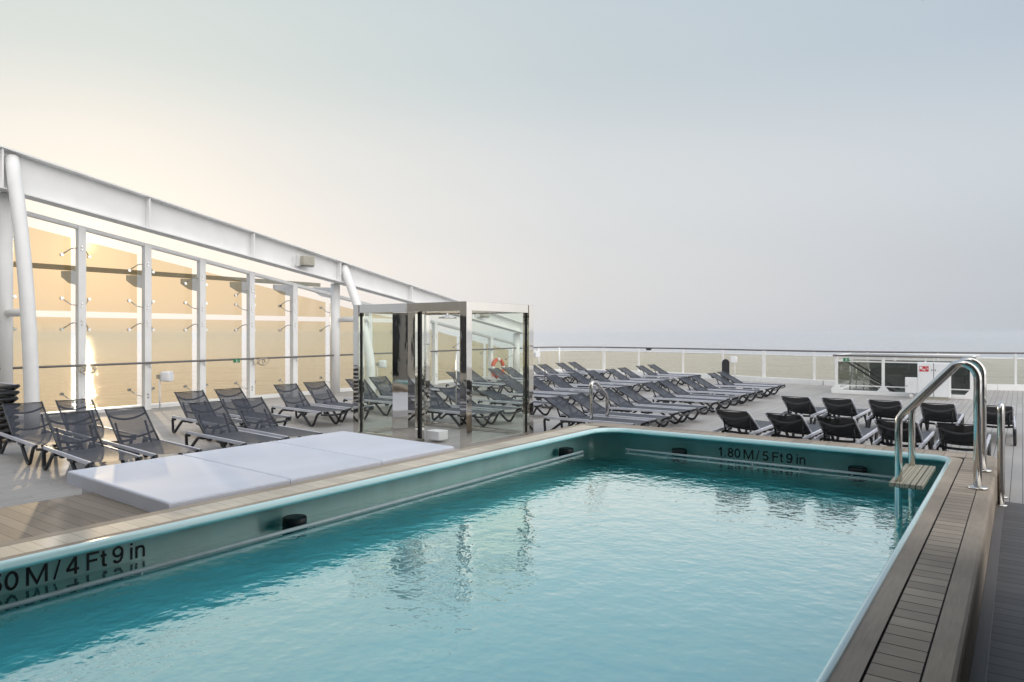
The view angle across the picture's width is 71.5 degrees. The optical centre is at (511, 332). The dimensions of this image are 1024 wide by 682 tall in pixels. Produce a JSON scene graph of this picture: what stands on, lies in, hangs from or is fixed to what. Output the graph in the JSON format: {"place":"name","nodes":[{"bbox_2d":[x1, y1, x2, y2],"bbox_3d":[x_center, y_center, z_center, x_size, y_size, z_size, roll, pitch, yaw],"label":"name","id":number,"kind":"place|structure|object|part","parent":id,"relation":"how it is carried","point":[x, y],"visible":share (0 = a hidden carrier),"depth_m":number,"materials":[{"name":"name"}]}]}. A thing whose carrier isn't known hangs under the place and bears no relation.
{"place":"outdoors","nodes":[
{"label":"outdoors","id":0,"kind":"place"},
{"bbox_2d":[0,426,10,433],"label":"stacked lounger","id":1,"kind":"object","parent":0,"point":[4,429],"visible":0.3,"depth_m":12.61,"materials":[{"name":"black fabric"}]},
{"bbox_2d":[0,420,8,426],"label":"stacked lounger","id":2,"kind":"object","parent":1,"relation":"on","point":[3,423],"visible":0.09,"depth_m":12.51,"materials":[{"name":"black fabric"}]},
{"bbox_2d":[0,414,6,420],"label":"stacked lounger","id":3,"kind":"object","parent":2,"relation":"on","point":[2,417],"visible":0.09,"depth_m":12.48,"materials":[{"name":"black plastic"}]},
{"bbox_2d":[0,401,14,407],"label":"stacked lounger","id":4,"kind":"object","parent":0,"point":[2,402],"visible":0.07,"depth_m":12.74,"materials":[{"name":"black fabric"}]},
{"bbox_2d":[0,395,18,402],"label":"stacked lounger","id":5,"kind":"object","parent":4,"relation":"on","point":[7,399],"visible":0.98,"depth_m":12.64,"materials":[{"name":"black plastic"}]},
{"bbox_2d":[0,389,19,396],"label":"stacked lounger","id":6,"kind":"object","parent":5,"relation":"on","point":[8,393],"visible":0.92,"depth_m":12.64,"materials":[{"name":"black plastic"}]},
{"bbox_2d":[0,383,19,389],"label":"stacked lounger","id":7,"kind":"object","parent":6,"relation":"on","point":[7,386],"visible":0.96,"depth_m":12.66,"materials":[{"name":"black plastic"}]},
{"bbox_2d":[0,374,1023,681],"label":"deck","id":8,"kind":"structure","parent":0,"point":[22,482],"depth_m":14.95,"materials":[{"name":"grey wood"}]},
{"bbox_2d":[0,401,57,465],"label":"sun lounger","id":9,"kind":"object","parent":8,"relation":"on","point":[28,425],"visible":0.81,"depth_m":11.37,"materials":[{"name":"grey fabric"}]},
{"bbox_2d":[0,492,149,542],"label":"step platform","id":10,"kind":"structure","parent":8,"relation":"on","point":[23,521],"depth_m":6.68,"materials":[{"name":"brown wood"}]},
{"bbox_2d":[67,455,289,511],"bbox_3d":[-3.693,1.626,7.819,2.426,0.151,1.478,0,0,36],"label":"mattress","id":11,"kind":"object","parent":10,"relation":"on","point":[157,484],"visible":0.94,"depth_m":7.52,"materials":[{"name":"white fabric"}]},
{"bbox_2d":[183,441,381,483],"bbox_3d":[-2.910,1.626,8.920,2.438,0.151,1.514,0,0,36],"label":"mattress","id":12,"kind":"object","parent":10,"relation":"on","point":[293,463],"visible":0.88,"depth_m":8.68,"materials":[{"name":"white fabric"}]},
{"bbox_2d":[273,431,453,464],"bbox_3d":[-2.139,1.626,10.005,2.450,0.151,1.514,0,0,36],"label":"mattress","id":13,"kind":"object","parent":10,"relation":"on","point":[384,450],"visible":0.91,"depth_m":9.79,"materials":[{"name":"white fabric"}]},
{"bbox_2d":[52,398,128,451],"bbox_3d":[-6.873,1.539,11.670,1.983,0.807,0.638,0,0,41],"label":"sun lounger","id":14,"kind":"object","parent":8,"relation":"on","point":[77,405],"visible":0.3,"depth_m":12.15,"materials":[{"name":"grey fabric"}]},
{"bbox_2d":[42,410,142,469],"bbox_3d":[-5.737,1.539,9.675,1.983,0.807,0.638,0,0,42],"label":"sun lounger","id":15,"kind":"object","parent":8,"relation":"on","point":[76,436],"visible":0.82,"depth_m":9.97,"materials":[{"name":"fabric"}]},
{"bbox_2d":[102,406,201,462],"bbox_3d":[-5.222,1.539,10.246,1.983,0.807,0.638,0,0,42],"label":"sun lounger","id":16,"kind":"object","parent":8,"relation":"on","point":[134,430],"visible":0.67,"depth_m":10.54,"materials":[{"name":"grey fabric"}]},
{"bbox_2d":[156,371,173,409],"bbox_3d":[-8.784,1.452,17.961,0.372,0.984,0.264,0,0,1],"label":"loudspeaker","id":17,"kind":"object","parent":8,"relation":"on","point":[165,376],"visible":1,"depth_m":17.91,"materials":[{"name":"white paint"}]},
{"bbox_2d":[171,390,245,440],"bbox_3d":[-5.680,1.539,13.377,1.983,0.807,0.638,0,0,43],"label":"sun lounger","id":18,"kind":"object","parent":8,"relation":"on","point":[185,398],"visible":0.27,"depth_m":13.73,"materials":[{"name":"grey fabric"}]},
{"bbox_2d":[185,400,282,451],"bbox_3d":[-4.420,1.539,11.240,1.983,0.807,0.638,0,0,41],"label":"sun lounger","id":19,"kind":"object","parent":8,"relation":"on","point":[215,421],"visible":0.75,"depth_m":11.52,"materials":[{"name":"grey fabric"}]},
{"bbox_2d":[214,387,291,425],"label":"sun lounger","id":20,"kind":"object","parent":8,"relation":"on","point":[226,396],"visible":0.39,"depth_m":14.44,"materials":[{"name":"grey fabric"}]},
{"bbox_2d":[0,145,522,403],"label":"steel girder","id":21,"kind":"object","parent":8,"relation":"on","point":[23,176],"visible":0.8,"depth_m":17.30,"materials":[{"name":"white metal"}]},
{"bbox_2d":[294,255,314,267],"bbox_3d":[-6.247,-2.126,21.350,0.318,0.384,0.552,0,0,36],"label":"floodlight","id":22,"kind":"object","parent":21,"relation":"attached to","point":[305,261],"visible":1,"depth_m":21.24,"materials":[{"name":"white paint"}]},
{"bbox_2d":[476,314,489,318],"bbox_3d":[-1.182,-0.754,28.409,0.318,0.384,0.552,0,0,36],"label":"floodlight","id":23,"kind":"object","parent":21,"relation":"attached to","point":[484,315],"visible":0.46,"depth_m":28.30,"materials":[{"name":"white paint"}]},
{"bbox_2d":[13,211,520,413],"bbox_3d":[-6.593,-0.675,22.436,1.190,5.239,22.548,0,0,36],"label":"glass windscreen","id":24,"kind":"object","parent":8,"relation":"on","point":[75,275],"visible":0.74,"depth_m":19.09,"materials":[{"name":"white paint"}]},
{"bbox_2d":[79,365,95,373],"bbox_3d":[-9.919,0.864,16.629,0.151,0.211,0.404,0,0,36],"label":"rope coil","id":25,"kind":"object","parent":24,"relation":"hanging from","point":[92,371],"visible":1,"depth_m":16.62,"materials":[{"name":"white fabric"}]},
{"bbox_2d":[253,358,268,365],"bbox_3d":[-7.215,0.828,20.408,0.137,0.229,0.536,0,0,36],"label":"rope coil","id":26,"kind":"object","parent":24,"relation":"hanging from","point":[262,359],"visible":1,"depth_m":20.44,"materials":[{"name":"beige fabric"}]},
{"bbox_2d":[491,358,504,378],"bbox_3d":[-0.581,1.464,29.735,0.161,0.881,0.881,0,0,36],"label":"ring buoy","id":27,"kind":"object","parent":24,"relation":"attached to","point":[500,360],"visible":0.7,"depth_m":29.62,"materials":[{"name":"plastic"}]},
{"bbox_2d":[229,397,322,445],"bbox_3d":[-3.979,1.539,11.878,1.983,0.807,0.638,0,0,42],"label":"sun lounger","id":28,"kind":"object","parent":8,"relation":"on","point":[256,415],"visible":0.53,"depth_m":12.18,"materials":[{"name":"grey fabric"}]},
{"bbox_2d":[271,383,346,426],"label":"sun lounger","id":29,"kind":"object","parent":8,"relation":"on","point":[292,396],"visible":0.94,"depth_m":15.57,"materials":[{"name":"grey fabric"}]},
{"bbox_2d":[301,381,373,421],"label":"sun lounger","id":30,"kind":"object","parent":8,"relation":"on","point":[321,393],"visible":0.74,"depth_m":16.41,"materials":[{"name":"grey fabric"}]},
{"bbox_2d":[343,379,391,415],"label":"sun lounger","id":31,"kind":"object","parent":8,"relation":"on","point":[371,396],"visible":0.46,"depth_m":17.54,"materials":[{"name":"grey fabric"}]},
{"bbox_2d":[367,376,391,407],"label":"sun lounger","id":32,"kind":"object","parent":8,"relation":"on","point":[383,385],"visible":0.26,"depth_m":18.53,"materials":[{"name":"grey fabric"}]},
{"bbox_2d":[375,360,386,390],"bbox_3d":[-4.432,1.428,24.025,0.372,1.032,0.264,0,0,1],"label":"loudspeaker","id":33,"kind":"object","parent":8,"relation":"on","point":[381,363],"visible":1,"depth_m":23.91,"materials":[{"name":"white paint"}]},
{"bbox_2d":[353,301,532,447],"bbox_3d":[-1.336,0.705,13.477,2.780,2.478,2.113,0,0,36],"label":"shower cabin","id":34,"kind":"object","parent":8,"relation":"on","point":[410,369],"visible":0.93,"depth_m":12.75,"materials":[{"name":"metal"}]},
{"bbox_2d":[430,384,459,400],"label":"sun lounger","id":35,"kind":"object","parent":8,"relation":"on","point":[434,389],"visible":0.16,"depth_m":20.51,"materials":[{"name":"fabric"}]},
{"bbox_2d":[428,389,496,426],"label":"sun lounger","id":36,"kind":"object","parent":8,"relation":"on","point":[438,405],"visible":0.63,"depth_m":14.99,"materials":[{"name":"grey fabric"}]},
{"bbox_2d":[446,371,504,395],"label":"sun lounger","id":37,"kind":"object","parent":8,"relation":"on","point":[474,385],"visible":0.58,"depth_m":22.50,"materials":[{"name":"grey fabric"}]},
{"bbox_2d":[438,387,521,424],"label":"sun lounger","id":38,"kind":"object","parent":8,"relation":"on","point":[449,392],"visible":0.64,"depth_m":15.70,"materials":[{"name":"grey fabric"}]},
{"bbox_2d":[472,370,513,392],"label":"sun lounger","id":39,"kind":"object","parent":8,"relation":"on","point":[476,378],"visible":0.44,"depth_m":23.41,"materials":[{"name":"black plastic"}]},
{"bbox_2d":[0,423,996,681],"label":"swimming pool","id":40,"kind":"structure","parent":8,"relation":"in","point":[916,617],"depth_m":6.23,"materials":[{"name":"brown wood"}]},
{"bbox_2d":[0,446,935,681],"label":"pool water","id":41,"kind":"structure","parent":40,"relation":"in","point":[604,564],"depth_m":5.52,"materials":[{"name":"blue liquid"}]},
{"bbox_2d":[889,357,991,516],"bbox_3d":[4.822,1.539,7.965,0.888,2.514,1.356,0,0,36],"label":"pool ladder","id":42,"kind":"object","parent":40,"relation":"attached to","point":[911,476],"visible":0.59,"depth_m":7.69,"materials":[{"name":"silver metal"}]},
{"bbox_2d":[476,389,553,415],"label":"sun lounger","id":43,"kind":"object","parent":8,"relation":"on","point":[499,398],"visible":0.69,"depth_m":16.99,"materials":[{"name":"fabric"}]},
{"bbox_2d":[488,368,541,388],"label":"sun lounger","id":44,"kind":"object","parent":8,"relation":"on","point":[499,373],"visible":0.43,"depth_m":25.04,"materials":[{"name":"grey fabric"}]},
{"bbox_2d":[501,367,551,387],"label":"sun lounger","id":45,"kind":"object","parent":8,"relation":"on","point":[512,372],"visible":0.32,"depth_m":25.88,"materials":[{"name":"black plastic"}]},
{"bbox_2d":[501,378,571,408],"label":"sun lounger","id":46,"kind":"object","parent":8,"relation":"on","point":[515,385],"visible":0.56,"depth_m":18.94,"materials":[{"name":"grey fabric"}]},
{"bbox_2d":[533,365,573,383],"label":"sun lounger","id":47,"kind":"object","parent":8,"relation":"on","point":[539,372],"visible":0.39,"depth_m":27.43,"materials":[{"name":"grey fabric"}]},
{"bbox_2d":[538,364,586,383],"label":"sun lounger","id":48,"kind":"object","parent":8,"relation":"on","point":[548,369],"visible":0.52,"depth_m":28.30,"materials":[{"name":"grey fabric"}]},
{"bbox_2d":[533,377,594,404],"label":"sun lounger","id":49,"kind":"object","parent":8,"relation":"on","point":[540,386],"visible":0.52,"depth_m":19.81,"materials":[{"name":"grey fabric"}]},
{"bbox_2d":[544,374,611,399],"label":"sun lounger","id":50,"kind":"object","parent":8,"relation":"on","point":[562,384],"visible":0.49,"depth_m":20.96,"materials":[{"name":"grey fabric"}]},
{"bbox_2d":[556,363,603,379],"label":"sun lounger","id":51,"kind":"object","parent":8,"relation":"on","point":[567,368],"visible":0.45,"depth_m":29.61,"materials":[{"name":"grey fabric"}]},
{"bbox_2d":[568,362,610,378],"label":"sun lounger","id":52,"kind":"object","parent":8,"relation":"on","point":[577,366],"visible":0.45,"depth_m":30.56,"materials":[{"name":"grey fabric"}]},
{"bbox_2d":[543,395,650,430],"bbox_3d":[1.566,1.593,13.374,2.001,0.699,0.638,0,0,37],"label":"sun lounger","id":53,"kind":"object","parent":8,"relation":"on","point":[573,413],"visible":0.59,"depth_m":13.56,"materials":[{"name":"grey fabric"}]},
{"bbox_2d":[589,380,608,419],"bbox_3d":[1.647,1.412,13.411,0.132,1.064,0.754,0,0,36],"label":"step handrail","id":54,"kind":"object","parent":8,"relation":"on","point":[599,386],"visible":0.77,"depth_m":13.16,"materials":[{"name":"silver metal"}]},
{"bbox_2d":[568,372,632,395],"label":"sun lounger","id":55,"kind":"object","parent":8,"relation":"on","point":[584,381],"visible":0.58,"depth_m":22.31,"materials":[{"name":"grey fabric"}]},
{"bbox_2d":[585,370,644,392],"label":"sun lounger","id":56,"kind":"object","parent":8,"relation":"on","point":[600,378],"visible":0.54,"depth_m":23.42,"materials":[{"name":"grey fabric"}]},
{"bbox_2d":[567,393,670,426],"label":"sun lounger","id":57,"kind":"object","parent":8,"relation":"on","point":[581,399],"visible":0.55,"depth_m":14.21,"materials":[{"name":"grey fabric"}]},
{"bbox_2d":[605,368,660,391],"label":"sun lounger","id":58,"kind":"object","parent":8,"relation":"on","point":[618,375],"visible":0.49,"depth_m":24.41,"materials":[{"name":"grey fabric"}]},
{"bbox_2d":[596,388,691,426],"bbox_3d":[2.805,1.593,15.308,2.001,0.699,0.638,0,0,37],"label":"sun lounger","id":59,"kind":"object","parent":8,"relation":"on","point":[622,403],"visible":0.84,"depth_m":15.32,"materials":[{"name":"grey fabric"}]},
{"bbox_2d":[618,367,675,387],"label":"sun lounger","id":60,"kind":"object","parent":8,"relation":"on","point":[631,374],"visible":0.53,"depth_m":25.41,"materials":[{"name":"grey fabric"}]},
{"bbox_2d":[615,386,707,422],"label":"sun lounger","id":61,"kind":"object","parent":8,"relation":"on","point":[636,397],"visible":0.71,"depth_m":16.11,"materials":[{"name":"grey fabric"}]},
{"bbox_2d":[636,365,690,384],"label":"sun lounger","id":62,"kind":"object","parent":8,"relation":"on","point":[650,374],"visible":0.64,"depth_m":26.91,"materials":[{"name":"black plastic"}]},
{"bbox_2d":[648,364,700,383],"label":"sun lounger","id":63,"kind":"object","parent":8,"relation":"on","point":[658,369],"visible":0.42,"depth_m":28.01,"materials":[{"name":"grey fabric"}]},
{"bbox_2d":[642,382,727,414],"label":"sun lounger","id":64,"kind":"object","parent":8,"relation":"on","point":[665,395],"visible":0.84,"depth_m":17.57,"materials":[{"name":"grey fabric"}]},
{"bbox_2d":[657,379,738,409],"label":"sun lounger","id":65,"kind":"object","parent":8,"relation":"on","point":[676,390],"visible":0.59,"depth_m":18.49,"materials":[{"name":"grey fabric"}]},
{"bbox_2d":[678,377,754,405],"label":"sun lounger","id":66,"kind":"object","parent":8,"relation":"on","point":[698,388],"visible":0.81,"depth_m":19.64,"materials":[{"name":"grey fabric"}]},
{"bbox_2d":[722,359,728,380],"bbox_3d":[8.037,1.461,26.754,0.360,0.966,0.336,0,0,16],"label":"board stand","id":67,"kind":"object","parent":8,"relation":"on","point":[725,365],"visible":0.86,"depth_m":26.73,"materials":[{"name":"black plastic"}]},
{"bbox_2d":[688,375,763,401],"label":"sun lounger","id":68,"kind":"object","parent":8,"relation":"on","point":[705,384],"visible":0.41,"depth_m":20.51,"materials":[{"name":"grey fabric"}]},
{"bbox_2d":[730,356,737,376],"bbox_3d":[9.074,1.446,29.031,0.264,0.996,0.372,0,0,26],"label":"loudspeaker","id":69,"kind":"object","parent":8,"relation":"on","point":[734,359],"visible":0.98,"depth_m":28.89,"materials":[{"name":"white paint"}]},
{"bbox_2d":[707,373,778,397],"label":"sun lounger","id":70,"kind":"object","parent":8,"relation":"on","point":[725,383],"visible":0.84,"depth_m":21.72,"materials":[{"name":"black plastic"}]},
{"bbox_2d":[713,409,775,436],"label":"sun lounger","id":71,"kind":"object","parent":8,"relation":"on","point":[744,420],"visible":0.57,"depth_m":11.83,"materials":[{"name":"fabric"}]},
{"bbox_2d":[717,371,785,395],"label":"sun lounger","id":72,"kind":"object","parent":8,"relation":"on","point":[734,380],"visible":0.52,"depth_m":22.68,"materials":[{"name":"grey fabric"}]},
{"bbox_2d":[520,346,1023,390],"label":"aft railing","id":73,"kind":"object","parent":8,"relation":"on","point":[1009,387],"visible":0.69,"depth_m":27.71,"materials":[{"name":"white metal"}]},
{"bbox_2d":[533,352,539,356],"bbox_3d":[1.094,0.984,32.628,0.264,0.264,0.372,0,0,-34],"label":"loudspeaker","id":74,"kind":"object","parent":73,"relation":"attached to","point":[536,354],"visible":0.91,"depth_m":32.48,"materials":[{"name":"white plastic"}]},
{"bbox_2d":[764,412,829,440],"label":"sun lounger","id":75,"kind":"object","parent":8,"relation":"on","point":[793,424],"visible":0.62,"depth_m":11.34,"materials":[{"name":"black fabric"}]},
{"bbox_2d":[779,395,831,423],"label":"sun lounger","id":76,"kind":"object","parent":8,"relation":"on","point":[802,405],"visible":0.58,"depth_m":14.27,"materials":[{"name":"black fabric"}]},
{"bbox_2d":[813,415,877,444],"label":"sun lounger","id":77,"kind":"object","parent":8,"relation":"on","point":[843,427],"visible":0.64,"depth_m":10.93,"materials":[{"name":"black fabric"}]},
{"bbox_2d":[820,397,870,423],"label":"sun lounger","id":78,"kind":"object","parent":8,"relation":"on","point":[839,408],"visible":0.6,"depth_m":13.97,"materials":[{"name":"black fabric"}]},
{"bbox_2d":[865,399,907,427],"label":"sun lounger","id":79,"kind":"object","parent":8,"relation":"on","point":[880,409],"visible":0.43,"depth_m":13.54,"materials":[{"name":"black fabric"}]},
{"bbox_2d":[872,418,934,449],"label":"sun lounger","id":80,"kind":"object","parent":8,"relation":"on","point":[886,429],"visible":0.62,"depth_m":10.53,"materials":[{"name":"black fabric"}]},
{"bbox_2d":[831,353,979,399],"bbox_3d":[12.684,1.316,22.872,3.996,1.256,2.693,0,0,36],"label":"stair enclosure","id":81,"kind":"object","parent":8,"relation":"on","point":[886,378],"visible":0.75,"depth_m":23.01,"materials":[{"name":"white paint"}]},
{"bbox_2d":[905,377,917,398],"bbox_3d":[11.901,1.632,21.134,0.372,0.624,0.214,0,0,36],"label":"junction box","id":82,"kind":"object","parent":8,"relation":"on","point":[911,386],"visible":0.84,"depth_m":21.08,"materials":[{"name":"white plastic"}]},
{"bbox_2d":[905,378,917,392],"bbox_3d":[11.845,1.554,21.055,0.348,0.444,0.019,0,0,36],"label":"door","id":83,"kind":"structure","parent":82,"relation":"in","point":[911,384],"depth_m":21.06,"materials":[{"name":"white plastic"}]},
{"bbox_2d":[917,362,950,399],"bbox_3d":[12.382,1.404,20.857,0.828,1.080,0.367,0,0,36],"label":"fire cabinet","id":84,"kind":"object","parent":8,"relation":"on","point":[928,372],"visible":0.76,"depth_m":20.73,"materials":[{"name":"white metal"}]},
{"bbox_3d":[12.117,1.368,20.839,0.395,0.972,0.029,0,0,36],"label":"door","id":85,"kind":"part","parent":84,"relation":"part of","materials":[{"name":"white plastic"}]},
{"bbox_3d":[12.450,1.368,20.600,0.395,0.972,0.029,0,0,36],"label":"door","id":86,"kind":"part","parent":84,"relation":"part of","materials":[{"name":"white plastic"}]},
{"bbox_2d":[918,403,964,430],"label":"sun lounger","id":87,"kind":"object","parent":8,"relation":"on","point":[938,413],"visible":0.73,"depth_m":13.00,"materials":[{"name":"black fabric"}]},
{"bbox_2d":[932,421,991,455],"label":"sun lounger","id":88,"kind":"object","parent":8,"relation":"on","point":[957,434],"visible":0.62,"depth_m":10.18,"materials":[{"name":"black fabric"}]},
{"bbox_2d":[970,506,1003,681],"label":"border board","id":89,"kind":"object","parent":8,"relation":"on","point":[979,666],"visible":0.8,"depth_m":5.00,"materials":[{"name":"grey wood"}]},
{"bbox_2d":[996,401,1007,506],"bbox_3d":[5.639,1.361,8.198,0.132,1.166,0.634,0,0,36],"label":"step handrail","id":90,"kind":"object","parent":8,"relation":"on","point":[1001,496],"visible":0.98,"depth_m":7.97,"materials":[{"name":"silver metal"}]},
{"bbox_2d":[987,405,1016,445],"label":"sun lounger","id":91,"kind":"object","parent":8,"relation":"on","point":[1010,418],"visible":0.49,"depth_m":12.46,"materials":[{"name":"black fabric"}]},
{"bbox_2d":[986,502,1023,681],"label":"cross board deck","id":92,"kind":"structure","parent":8,"relation":"on","point":[1006,659],"depth_m":5.04,"materials":[{"name":"grey wood"}]},
{"bbox_2d":[0,0,1023,334],"label":"sky","id":93,"kind":"structure","parent":0,"point":[794,167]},
{"bbox_2d":[13,334,1023,411],"bbox_3d":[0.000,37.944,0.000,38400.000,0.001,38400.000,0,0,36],"label":"sea","id":94,"kind":"structure","parent":0,"point":[108,386],"depth_m":1149.95,"materials":[{"name":"liquid"}]}
]}

